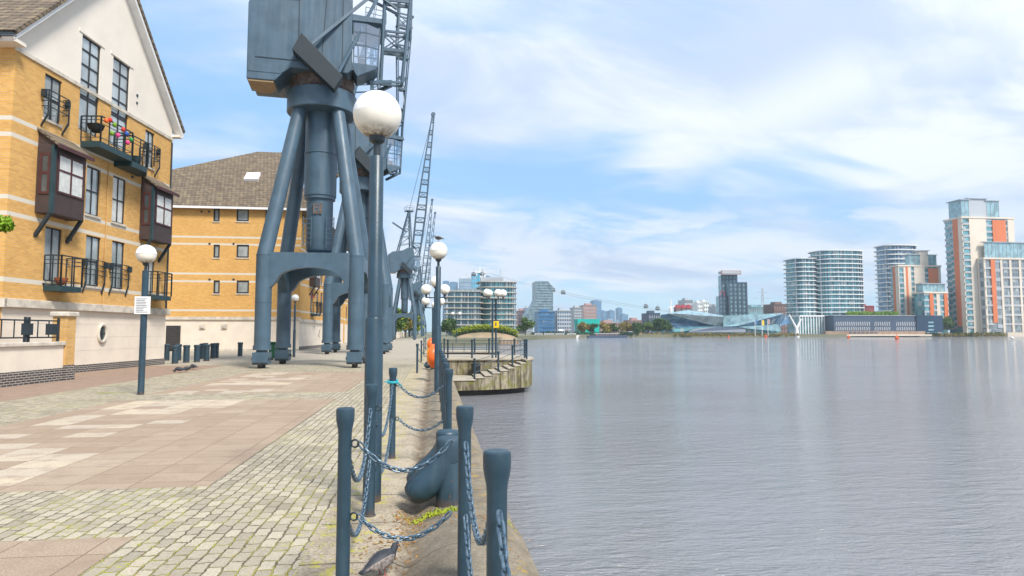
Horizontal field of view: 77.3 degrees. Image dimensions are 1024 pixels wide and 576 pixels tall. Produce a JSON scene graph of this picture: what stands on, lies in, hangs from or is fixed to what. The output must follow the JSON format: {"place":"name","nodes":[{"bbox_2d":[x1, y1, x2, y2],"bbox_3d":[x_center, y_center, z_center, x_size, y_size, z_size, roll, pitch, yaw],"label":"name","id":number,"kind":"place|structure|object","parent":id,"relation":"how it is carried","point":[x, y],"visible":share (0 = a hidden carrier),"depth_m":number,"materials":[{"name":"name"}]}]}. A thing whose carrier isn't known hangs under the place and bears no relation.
{"place":"outdoors","nodes":[
{"label":"outdoors","id":0,"kind":"place"},
{"bbox_2d":[0,214,15,233],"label":"tree","id":1,"kind":"object","parent":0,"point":[6,224],"visible":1,"depth_m":11.07,"materials":[{"name":"green plant"}]},
{"bbox_2d":[0,339,427,575],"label":"quay paving","id":2,"kind":"structure","parent":0,"point":[225,463],"depth_m":7.73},
{"bbox_2d":[0,341,65,387],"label":"garden wall","id":3,"kind":"structure","parent":2,"relation":"on","point":[25,363],"depth_m":19.51,"materials":[{"name":"paint"}]},
{"bbox_2d":[0,317,59,341],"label":"wall railing","id":4,"kind":"object","parent":3,"relation":"on","point":[27,329],"depth_m":19.58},
{"bbox_2d":[50,312,78,380],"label":"gate pillar","id":5,"kind":"structure","parent":2,"relation":"on","point":[67,327],"depth_m":21.16,"materials":[{"name":"yellow brick"}]},
{"bbox_2d":[0,0,184,372],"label":"apartment block","id":6,"kind":"structure","parent":2,"relation":"on","point":[86,208],"depth_m":25.59,"materials":[{"name":"yellow brick"}]},
{"bbox_2d":[42,226,60,284],"bbox_3d":[-17.042,-1.191,23.714,0.180,2.090,1.020,0,-4,-1],"label":"window","id":7,"kind":"structure","parent":6,"relation":"in","point":[52,235],"depth_m":23.75,"materials":[{"name":"grey glass"}]},
{"bbox_2d":[42,73,62,127],"bbox_3d":[-17.039,-6.940,23.709,0.180,1.760,1.020,0,-4,-1],"label":"window","id":8,"kind":"structure","parent":6,"relation":"in","point":[51,83],"depth_m":23.82,"materials":[{"name":"grey glass"}]},
{"bbox_2d":[33,127,94,243],"bbox_3d":[-16.625,-3.724,23.765,0.867,3.969,2.020,0,-4,-1],"label":"bay window","id":9,"kind":"structure","parent":6,"relation":"in","point":[61,164],"depth_m":23.25,"materials":[{"name":"wood"}]},
{"bbox_2d":[78,35,99,136],"bbox_3d":[-17.134,-8.131,25.864,0.065,3.850,1.200,0,-4,-1],"label":"window","id":10,"kind":"structure","parent":6,"relation":"in","point":[90,61],"depth_m":25.90,"materials":[{"name":"clear glass"}]},
{"bbox_2d":[84,166,100,219],"bbox_3d":[-17.082,-3.888,26.053,0.180,2.050,1.020,0,-4,-1],"label":"window","id":11,"kind":"structure","parent":6,"relation":"in","point":[92,181],"depth_m":26.10,"materials":[{"name":"grey glass"}]},
{"bbox_2d":[84,235,100,288],"bbox_3d":[-17.085,-1.048,26.035,0.180,2.120,1.070,0,-4,-1],"label":"window","id":12,"kind":"structure","parent":6,"relation":"in","point":[92,243],"depth_m":26.11,"materials":[{"name":"grey glass"}]},
{"bbox_2d":[87,123,104,132],"bbox_3d":[-16.590,-6.336,25.508,0.630,0.320,0.630,0,-4,-7],"label":"plant pot","id":13,"kind":"object","parent":6,"relation":"hanging from","point":[95,127],"visible":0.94,"depth_m":25.32,"materials":[{"name":"black plastic"}]},
{"bbox_2d":[97,323,107,343],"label":"oval window","id":14,"kind":"structure","parent":6,"relation":"in","point":[102,331],"depth_m":26.58,"materials":[{"name":"stone"}]},
{"bbox_2d":[109,241,124,291],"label":"window","id":15,"kind":"structure","parent":6,"relation":"in","point":[117,247],"depth_m":27.81,"materials":[{"name":"grey glass"}]},
{"bbox_2d":[111,176,126,226],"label":"window","id":16,"kind":"structure","parent":6,"relation":"in","point":[118,183],"depth_m":27.88,"materials":[{"name":"glass"}]},
{"bbox_2d":[110,57,128,151],"bbox_3d":[-17.168,-7.991,27.911,0.065,3.850,1.250,0,-4,-1],"label":"window","id":17,"kind":"structure","parent":6,"relation":"in","point":[120,81],"depth_m":28.00,"materials":[{"name":"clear glass"}]},
{"bbox_2d":[143,130,154,170],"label":"window","id":18,"kind":"structure","parent":6,"relation":"in","point":[148,135],"depth_m":30.40,"materials":[{"name":"grey glass"}]},
{"bbox_2d":[147,261,155,294],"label":"window","id":19,"kind":"structure","parent":6,"relation":"in","point":[150,267],"depth_m":30.58,"materials":[{"name":"glass"}]},
{"bbox_2d":[139,175,179,261],"bbox_3d":[-16.746,-3.274,30.349,0.867,3.969,2.020,0,-4,-1],"label":"bay window","id":20,"kind":"structure","parent":6,"relation":"in","point":[156,202],"depth_m":29.78,"materials":[{"name":"wood"}]},
{"bbox_2d":[134,245,156,394],"bbox_3d":[-9.459,0.800,16.440,0.505,3.846,0.505,0,-4,-7],"label":"street lamp","id":21,"kind":"object","parent":2,"relation":"on","point":[146,255],"visible":1,"depth_m":16.36,"materials":[{"name":"metal"}]},
{"bbox_2d":[172,345,178,363],"bbox_3d":[-16.893,3.337,32.106,0.350,0.920,0.341,0,-4,-7],"label":"bollard","id":22,"kind":"object","parent":2,"relation":"on","point":[175,352],"visible":1,"depth_m":31.98,"materials":[{"name":"metal"}]},
{"bbox_2d":[183,345,189,362],"bbox_3d":[-16.895,3.412,33.212,0.350,0.920,0.341,0,-4,-7],"label":"bollard","id":23,"kind":"object","parent":2,"relation":"on","point":[186,352],"visible":1,"depth_m":33.09,"materials":[{"name":"metal"}]},
{"bbox_2d":[165,152,347,350],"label":"apartment block","id":24,"kind":"structure","parent":2,"relation":"on","point":[220,207],"depth_m":53.77,"materials":[{"name":"yellow brick"}]},
{"bbox_2d":[166,326,180,350],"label":"garage door","id":25,"kind":"structure","parent":24,"relation":"in","point":[173,333],"depth_m":52.79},
{"bbox_2d":[235,209,248,222],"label":"window","id":26,"kind":"structure","parent":24,"relation":"in","point":[242,214],"depth_m":54.24,"materials":[{"name":"grey glass"}]},
{"bbox_2d":[235,245,248,258],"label":"window","id":27,"kind":"structure","parent":24,"relation":"in","point":[242,250],"depth_m":54.04,"materials":[{"name":"grey glass"}]},
{"bbox_2d":[235,280,248,294],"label":"window","id":28,"kind":"structure","parent":24,"relation":"in","point":[242,285],"depth_m":53.84,"materials":[{"name":"grey glass"}]},
{"bbox_2d":[292,294,298,356],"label":"street lamp","id":29,"kind":"object","parent":2,"relation":"on","point":[295,298],"visible":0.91,"depth_m":40.48,"materials":[{"name":"metal"}]},
{"bbox_2d":[299,216,324,349],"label":"apartment block","id":30,"kind":"structure","parent":2,"relation":"on","point":[310,325],"depth_m":59.71,"materials":[{"name":"yellow brick"}]},
{"bbox_2d":[309,276,319,295],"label":"bay window","id":31,"kind":"structure","parent":30,"relation":"in","point":[314,282],"depth_m":59.67,"materials":[{"name":"wood"}]},
{"bbox_2d":[246,0,411,368],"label":"dockside crane","id":32,"kind":"object","parent":2,"relation":"on","point":[299,55],"visible":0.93,"depth_m":29.72,"materials":[{"name":"paint"}]},
{"bbox_2d":[343,299,347,342],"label":"apartment block","id":33,"kind":"structure","parent":2,"relation":"on","point":[345,318],"depth_m":94.36,"materials":[{"name":"beige brick"}]},
{"bbox_2d":[321,0,413,353],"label":"dockside crane","id":34,"kind":"object","parent":2,"relation":"on","point":[335,293],"visible":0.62,"depth_m":47.94,"materials":[{"name":"paint"}]},
{"bbox_2d":[388,112,434,339],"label":"dockside crane","id":35,"kind":"object","parent":2,"relation":"on","point":[402,265],"visible":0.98,"depth_m":125.01,"materials":[{"name":"paint"}]},
{"bbox_2d":[444,291,482,335],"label":"tower","id":36,"kind":"structure","parent":0,"point":[466,304],"depth_m":262.50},
{"bbox_2d":[457,331,519,343],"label":"bank","id":37,"kind":"structure","parent":0,"point":[504,336],"depth_m":187.43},
{"bbox_2d":[452,323,518,337],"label":"hedge","id":38,"kind":"object","parent":37,"relation":"on","point":[484,328],"visible":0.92,"depth_m":189.66,"materials":[{"name":"green plant"}]},
{"bbox_2d":[476,281,516,328],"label":"tower","id":39,"kind":"structure","parent":0,"point":[505,311],"depth_m":278.10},
{"bbox_2d":[140,0,1023,331],"label":"sky","id":40,"kind":"structure","parent":0,"point":[632,152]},
{"bbox_2d":[579,303,596,318],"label":"office block","id":41,"kind":"structure","parent":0,"point":[589,310],"depth_m":654.76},
{"bbox_2d":[590,300,601,321],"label":"office block","id":42,"kind":"structure","parent":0,"point":[599,310],"depth_m":1947.24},
{"bbox_2d":[396,332,1006,346],"bbox_3d":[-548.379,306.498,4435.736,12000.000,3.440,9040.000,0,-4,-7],"label":"ground","id":43,"kind":"structure","parent":0,"point":[521,336],"depth_m":369.45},
{"bbox_2d":[293,339,539,575],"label":"kerb","id":44,"kind":"structure","parent":43,"relation":"on","point":[436,551],"depth_m":5.39,"materials":[{"name":"stone"}]},
{"bbox_2d":[2,374,519,574],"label":"leaf litter","id":45,"kind":"object","parent":44,"relation":"on","point":[397,519],"visible":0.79,"depth_m":5.22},
{"bbox_2d":[94,392,515,567],"bbox_3d":[-4.307,2.338,11.285,4.710,0.195,16.814,3,-5,-36],"label":"moss","id":46,"kind":"object","parent":44,"relation":"on","point":[439,512],"visible":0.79,"depth_m":5.56,"materials":[{"name":"green plant"}]},
{"bbox_2d":[335,407,359,575],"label":"chain post","id":47,"kind":"object","parent":44,"relation":"on","point":[345,417],"visible":1,"depth_m":3.80,"materials":[{"name":"metal"}]},
{"bbox_2d":[350,459,370,537],"bbox_3d":[-1.120,1.596,4.696,0.033,0.369,1.646,1,-4,-7],"label":"chain","id":48,"kind":"object","parent":47,"relation":"hanging from","point":[355,534],"visible":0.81,"depth_m":5.04,"materials":[{"name":"paint"}]},
{"bbox_2d":[351,408,371,482],"bbox_3d":[-1.120,1.197,4.723,0.033,0.428,1.645,1,-4,-7],"label":"chain","id":49,"kind":"object","parent":47,"relation":"hanging from","point":[354,477],"visible":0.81,"depth_m":5.00,"materials":[{"name":"paint"}]},
{"bbox_2d":[357,510,451,541],"bbox_3d":[-0.649,1.440,3.861,0.575,0.173,0.033,0,-4,-7],"label":"chain","id":50,"kind":"object","parent":47,"relation":"hanging from","point":[401,538],"visible":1,"depth_m":3.85,"materials":[{"name":"paint"}]},
{"bbox_2d":[357,439,452,472],"bbox_3d":[-0.648,1.023,3.890,0.575,0.197,0.033,0,-4,-7],"label":"chain","id":51,"kind":"object","parent":47,"relation":"hanging from","point":[404,470],"visible":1,"depth_m":3.88,"materials":[{"name":"paint"}]},
{"bbox_2d":[364,383,381,516],"bbox_3d":[-1.227,1.413,5.592,0.129,1.142,0.110,-3,-5,39],"label":"chain post","id":52,"kind":"object","parent":44,"relation":"on","point":[371,390],"visible":0.89,"depth_m":5.57,"materials":[{"name":"metal"}]},
{"bbox_2d":[375,419,392,473],"bbox_3d":[-1.376,1.751,6.846,0.033,0.386,2.405,0,-4,-6],"label":"chain","id":53,"kind":"object","parent":52,"relation":"hanging from","point":[387,450],"visible":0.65,"depth_m":7.43,"materials":[{"name":"paint"}]},
{"bbox_2d":[376,384,393,436],"bbox_3d":[-1.376,1.353,6.872,0.033,0.448,2.405,0,-4,-6],"label":"chain","id":54,"kind":"object","parent":52,"relation":"hanging from","point":[387,418],"visible":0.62,"depth_m":7.49,"materials":[{"name":"paint"}]},
{"bbox_2d":[353,90,401,502],"bbox_3d":[-1.326,0.039,6.186,0.471,3.966,0.471,0,-4,-7],"label":"street lamp","id":55,"kind":"object","parent":44,"relation":"on","point":[377,115],"visible":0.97,"depth_m":6.13,"materials":[{"name":"metal"}]},
{"bbox_2d":[358,542,399,575],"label":"pigeon","id":56,"kind":"object","parent":44,"relation":"on","point":[381,559],"visible":0.99,"depth_m":4.16,"materials":[{"name":"grey"}]},
{"bbox_2d":[388,368,399,458],"bbox_3d":[-1.510,1.586,8.121,0.129,1.142,0.110,-3,-5,39],"label":"chain post","id":57,"kind":"object","parent":44,"relation":"on","point":[392,377],"visible":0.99,"depth_m":8.10,"materials":[{"name":"metal"}]},
{"bbox_2d":[397,418,442,431],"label":"chain","id":58,"kind":"object","parent":57,"relation":"hanging from","point":[412,428],"visible":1,"depth_m":7.98,"materials":[{"name":"paint"}]},
{"bbox_2d":[398,384,442,398],"bbox_3d":[-1.149,1.296,8.021,0.634,0.178,0.033,-1,-4,19],"label":"chain","id":59,"kind":"object","parent":57,"relation":"hanging from","point":[416,396],"visible":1,"depth_m":8.01,"materials":[{"name":"paint"}]},
{"bbox_2d":[427,344,433,367],"bbox_3d":[-2.585,2.455,21.225,0.419,1.196,0.865,0,-4,0],"label":"lifebuoy cabinet","id":60,"kind":"object","parent":44,"relation":"on","point":[430,356],"visible":0.5,"depth_m":20.90,"materials":[{"name":"orange plastic"}]},
{"bbox_2d":[404,429,457,507],"bbox_3d":[-0.732,1.679,6.036,0.537,0.612,0.690,0,-4,-7],"label":"mooring bollard","id":61,"kind":"object","parent":44,"relation":"on","point":[438,478],"visible":0.84,"depth_m":5.74,"materials":[{"name":"metal"}]},
{"bbox_2d":[421,297,444,343],"bbox_3d":[-4.407,2.268,35.658,1.311,3.536,0.472,1,-4,-17],"label":"double street lamp","id":62,"kind":"object","parent":44,"relation":"on","point":[425,301],"visible":0.56,"depth_m":35.60,"materials":[{"name":"paint"}]},
{"bbox_2d":[430,276,435,368],"bbox_3d":[-3.267,1.480,27.268,0.484,3.966,0.484,0,-4,-7],"label":"street lamp","id":63,"kind":"object","parent":44,"relation":"on","point":[433,281],"visible":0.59,"depth_m":27.22,"materials":[{"name":"metal"}]},
{"bbox_2d":[421,284,449,297],"bbox_3d":[-3.450,1.696,28.745,1.311,3.736,0.471,0,-4,-7],"label":"double street lamp","id":64,"kind":"object","parent":44,"relation":"on","point":[426,289],"visible":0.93,"depth_m":28.71,"materials":[{"name":"glass"}]},
{"bbox_2d":[429,242,447,392],"bbox_3d":[-1.940,0.763,16.776,0.484,3.966,0.484,0,-4,-7],"label":"street lamp","id":65,"kind":"object","parent":44,"relation":"on","point":[438,251],"visible":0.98,"depth_m":16.71,"materials":[{"name":"metal"}]},
{"bbox_2d":[442,362,449,428],"bbox_3d":[-0.986,1.680,9.487,0.110,1.142,0.129,4,-5,-43],"label":"chain post","id":66,"kind":"object","parent":44,"relation":"on","point":[445,365],"visible":0.28,"depth_m":9.46,"materials":[{"name":"metal"}]},
{"bbox_2d":[444,369,452,428],"bbox_3d":[-0.776,1.570,7.884,0.110,1.142,0.129,-2,-4,29],"label":"chain post","id":67,"kind":"object","parent":44,"relation":"on","point":[448,373],"visible":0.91,"depth_m":7.86,"materials":[{"name":"metal"}]},
{"bbox_2d":[456,405,473,575],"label":"chain post","id":68,"kind":"object","parent":44,"relation":"on","point":[464,415],"visible":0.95,"depth_m":3.89,"materials":[{"name":"metal"}]},
{"bbox_2d":[483,448,510,575],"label":"chain post","id":69,"kind":"object","parent":44,"relation":"on","point":[496,466],"visible":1,"depth_m":2.42,"materials":[{"name":"metal"}]},
{"bbox_2d":[463,514,472,575],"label":"chain","id":70,"kind":"object","parent":69,"relation":"hanging from","point":[468,556],"visible":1,"depth_m":3.65,"materials":[{"name":"paint"}]},
{"bbox_2d":[463,441,485,545],"bbox_3d":[-0.174,1.061,3.188,0.033,0.367,1.356,1,-4,-9],"label":"chain","id":71,"kind":"object","parent":69,"relation":"hanging from","point":[479,540],"visible":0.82,"depth_m":3.46,"materials":[{"name":"paint"}]},
{"bbox_3d":[0.174,1.081,0.723,0.110,1.142,0.145,0,-4,-7],"label":"chain post","id":72,"kind":"object","parent":44,"relation":"on","visible":0},
{"bbox_2d":[496,509,510,575],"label":"chain","id":73,"kind":"object","parent":72,"relation":"hanging from","point":[503,546],"visible":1,"depth_m":2.26,"materials":[{"name":"paint"}]},
{"bbox_2d":[408,198,433,336],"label":"dockside crane","id":74,"kind":"object","parent":43,"relation":"on","point":[417,292],"visible":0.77,"depth_m":209.40,"materials":[{"name":"paint"}]},
{"bbox_2d":[409,212,435,335],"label":"dockside crane","id":75,"kind":"object","parent":43,"relation":"on","point":[433,222],"visible":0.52,"depth_m":235.20,"materials":[{"name":"paint"}]},
{"bbox_2d":[441,319,452,335],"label":"tree","id":76,"kind":"object","parent":43,"relation":"on","point":[446,325],"visible":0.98,"depth_m":227.56,"materials":[{"name":"green plant"}]},
{"bbox_2d":[459,272,470,287],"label":"pyramid tower","id":77,"kind":"structure","parent":43,"relation":"on","point":[464,279],"depth_m":2103.64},
{"bbox_2d":[516,308,524,332],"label":"office block","id":78,"kind":"structure","parent":43,"relation":"on","point":[520,312],"depth_m":605.36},
{"bbox_2d":[516,317,535,334],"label":"tree","id":79,"kind":"object","parent":43,"relation":"on","point":[525,325],"visible":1,"depth_m":330.80,"materials":[{"name":"green plant"}]},
{"bbox_2d":[522,281,552,321],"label":"glass tower","id":80,"kind":"structure","parent":43,"relation":"on","point":[542,294],"depth_m":568.57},
{"bbox_2d":[534,309,554,332],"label":"office block","id":81,"kind":"structure","parent":43,"relation":"on","point":[544,319],"depth_m":476.46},
{"bbox_2d":[555,308,570,332],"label":"office block","id":82,"kind":"structure","parent":43,"relation":"on","point":[562,318],"depth_m":488.24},
{"bbox_2d":[570,305,581,332],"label":"office block","id":83,"kind":"structure","parent":43,"relation":"on","point":[576,311],"depth_m":633.13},
{"bbox_2d":[530,331,638,337],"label":"shore scrub","id":84,"kind":"object","parent":43,"relation":"on","point":[632,333],"visible":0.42,"depth_m":382.01,"materials":[{"name":"green plant"}]},
{"bbox_2d":[574,319,599,332],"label":"building","id":85,"kind":"structure","parent":43,"relation":"on","point":[587,321],"depth_m":439.49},
{"bbox_2d":[618,321,632,331],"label":"tree","id":86,"kind":"object","parent":43,"relation":"on","point":[624,326],"visible":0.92,"depth_m":413.74,"materials":[{"name":"green plant"}]},
{"bbox_2d":[641,311,659,333],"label":"office block","id":87,"kind":"structure","parent":43,"relation":"on","point":[649,315],"depth_m":497.97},
{"bbox_2d":[652,318,665,331],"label":"tree","id":88,"kind":"object","parent":43,"relation":"on","point":[656,323],"visible":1,"depth_m":412.14,"materials":[{"name":"green plant"}]},
{"bbox_2d":[640,332,798,336],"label":"shore scrub","id":89,"kind":"object","parent":43,"relation":"on","point":[737,334],"visible":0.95,"depth_m":410.59,"materials":[{"name":"green plant"}]},
{"bbox_2d":[652,310,789,333],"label":"crystal hall","id":90,"kind":"structure","parent":43,"relation":"on","point":[695,322],"depth_m":421.94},
{"bbox_2d":[716,270,747,316],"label":"dark tower","id":91,"kind":"structure","parent":43,"relation":"on","point":[732,298],"depth_m":549.51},
{"bbox_2d":[763,302,787,333],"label":"office block","id":92,"kind":"structure","parent":43,"relation":"on","point":[774,307],"depth_m":553.00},
{"bbox_2d":[783,258,818,333],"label":"tower","id":93,"kind":"structure","parent":43,"relation":"on","point":[800,286],"depth_m":474.17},
{"bbox_2d":[788,315,825,333],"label":"pavilion","id":94,"kind":"structure","parent":43,"relation":"on","point":[812,324],"depth_m":454.74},
{"bbox_2d":[823,315,942,335],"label":"boat shed","id":95,"kind":"object","parent":43,"relation":"on","point":[885,325],"visible":1,"depth_m":449.99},
{"bbox_2d":[846,311,898,314],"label":"roof planting","id":96,"kind":"object","parent":95,"relation":"on","point":[871,313],"visible":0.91,"depth_m":464.75,"materials":[{"name":"green plant"}]},
{"bbox_2d":[911,283,948,333],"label":"apartment tower","id":97,"kind":"structure","parent":43,"relation":"on","point":[930,298],"depth_m":482.00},
{"bbox_2d":[943,316,953,329],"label":"tree","id":98,"kind":"object","parent":43,"relation":"on","point":[947,320],"visible":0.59,"depth_m":477.94,"materials":[{"name":"green plant"}]},
{"bbox_2d":[925,332,1005,336],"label":"reeds","id":99,"kind":"object","parent":43,"relation":"on","point":[977,334],"visible":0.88,"depth_m":459.67,"materials":[{"name":"green plant"}]},
{"bbox_2d":[943,198,1014,333],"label":"apartment tower","id":100,"kind":"structure","parent":43,"relation":"on","point":[971,224],"depth_m":481.95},
{"bbox_2d":[976,241,1023,333],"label":"apartment tower","id":101,"kind":"structure","parent":43,"relation":"on","point":[1000,265],"depth_m":473.73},
{"bbox_2d":[442,337,1023,575],"bbox_3d":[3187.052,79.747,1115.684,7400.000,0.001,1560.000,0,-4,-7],"label":"water","id":102,"kind":"structure","parent":0,"point":[764,456],"depth_m":18.29,"materials":[{"name":"grey liquid"}]},
{"bbox_2d":[441,343,497,354],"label":"pontoon","id":103,"kind":"object","parent":102,"relation":"on","point":[480,351],"visible":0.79,"depth_m":90.66,"materials":[{"name":"concrete"}]},
{"bbox_2d":[445,354,533,395],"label":"jetty","id":104,"kind":"object","parent":102,"relation":"in","point":[515,377],"visible":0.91,"depth_m":36.56,"materials":[{"name":"concrete"}]},
{"bbox_2d":[447,339,472,358],"bbox_3d":[-3.131,3.663,38.497,1.600,1.140,0.150,0,-4,-7],"label":"railing","id":105,"kind":"object","parent":104,"relation":"on","point":[448,341],"visible":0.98,"depth_m":38.49,"materials":[{"name":"metal"}]},
{"bbox_2d":[443,338,526,357],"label":"railing","id":106,"kind":"object","parent":104,"relation":"on","point":[488,340],"visible":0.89,"depth_m":44.67,"materials":[{"name":"metal"}]},
{"bbox_2d":[483,289,501,357],"bbox_3d":[-1.189,2.160,38.992,1.191,4.206,0.471,1,-4,-19],"label":"double street lamp","id":107,"kind":"object","parent":104,"relation":"on","point":[497,293],"visible":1,"depth_m":38.94,"materials":[{"name":"metal"}]},
{"bbox_2d":[488,290,506,357],"bbox_3d":[-0.992,2.196,39.518,1.351,4.206,0.472,0,-4,1],"label":"double street lamp","id":108,"kind":"object","parent":104,"relation":"on","point":[496,322],"visible":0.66,"depth_m":39.44,"materials":[{"name":"metal"}]},
{"bbox_2d":[473,340,527,378],"bbox_3d":[-0.501,4.011,36.250,3.683,2.140,0.538,3,-5,-34],"label":"railing","id":109,"kind":"object","parent":104,"relation":"on","point":[498,358],"visible":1,"depth_m":35.94,"materials":[{"name":"metal"}]},
{"bbox_2d":[587,333,627,337],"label":"barge","id":110,"kind":"object","parent":102,"relation":"on","point":[606,335],"visible":0.95,"depth_m":364.69},
{"bbox_2d":[748,305,763,314],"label":"office block","id":111,"kind":"structure","parent":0,"point":[755,309],"depth_m":592.34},
{"bbox_2d":[808,250,864,314],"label":"tower","id":112,"kind":"structure","parent":0,"point":[840,277],"depth_m":468.85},
{"bbox_2d":[874,244,916,314],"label":"tower","id":113,"kind":"structure","parent":0,"point":[886,256],"depth_m":562.54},
{"bbox_2d":[888,250,940,314],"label":"apartment tower","id":114,"kind":"structure","parent":0,"point":[920,266],"depth_m":499.69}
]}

